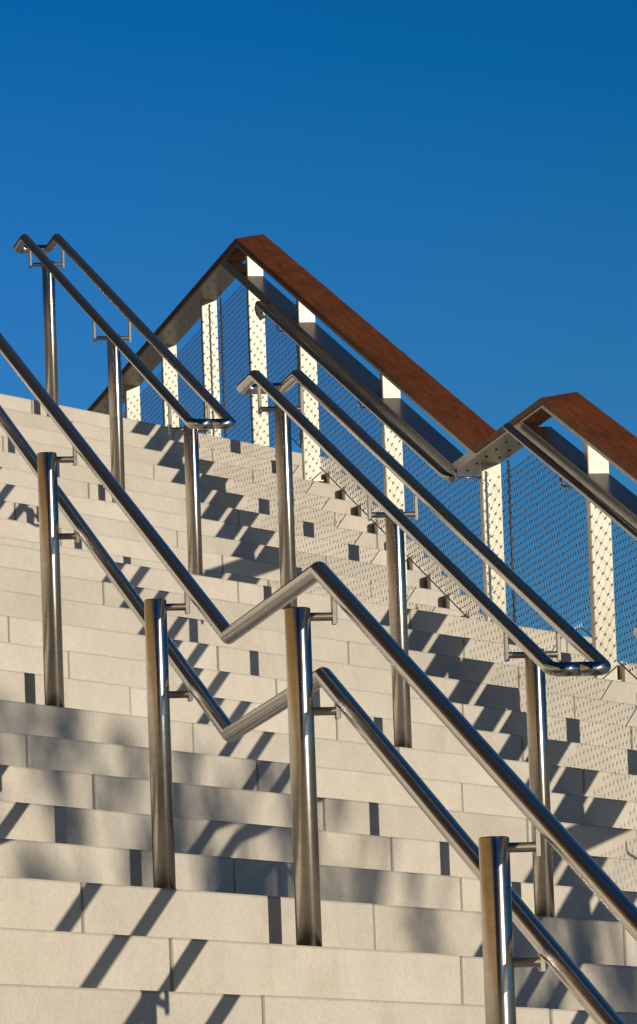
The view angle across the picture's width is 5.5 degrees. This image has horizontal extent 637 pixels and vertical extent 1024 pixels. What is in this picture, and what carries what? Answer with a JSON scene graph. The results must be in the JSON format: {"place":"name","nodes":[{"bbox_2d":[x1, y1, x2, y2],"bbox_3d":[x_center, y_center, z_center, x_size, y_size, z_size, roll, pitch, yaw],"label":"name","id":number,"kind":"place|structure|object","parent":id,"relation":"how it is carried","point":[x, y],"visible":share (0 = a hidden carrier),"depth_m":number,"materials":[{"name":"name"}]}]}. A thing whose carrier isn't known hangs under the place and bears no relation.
{"place":"outdoors","nodes":[
{"label":"outdoors","id":0,"kind":"place"},
{"bbox_2d":[0,0,636,663],"label":"sky","id":1,"kind":"structure","parent":0,"point":[461,175],"materials":[{"name":"blue"}]},
{"label":"paved ground","id":2,"kind":"structure","parent":0,"visible":0},
{"bbox_2d":[0,394,636,1023],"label":"staircase","id":3,"kind":"structure","parent":2,"relation":"on","point":[96,926],"depth_m":22.80,"materials":[{"name":"stone"}]},
{"bbox_2d":[13,234,235,575],"bbox_3d":[-1.020,-0.549,33.117,0.228,2.706,6.798,-1,-7,-9],"label":"double handrail","id":4,"kind":"object","parent":3,"relation":"on","point":[117,345],"visible":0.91,"depth_m":33.10,"materials":[{"name":"metal"}]},
{"bbox_2d":[0,332,636,1023],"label":"handrail","id":5,"kind":"object","parent":3,"relation":"on","point":[504,908],"visible":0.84,"depth_m":17.16,"materials":[{"name":"metal"}]},
{"bbox_2d":[87,234,636,680],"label":"balustrade","id":6,"kind":"object","parent":3,"relation":"on","point":[605,438],"visible":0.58,"depth_m":33.98,"materials":[{"name":"metal"}]},
{"bbox_2d":[237,369,610,916],"bbox_3d":[0.316,0.373,24.815,0.228,2.679,6.728,-1,-7,-9],"label":"double handrail","id":7,"kind":"object","parent":3,"relation":"on","point":[539,662],"visible":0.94,"depth_m":24.63,"materials":[{"name":"metal"}]}
]}

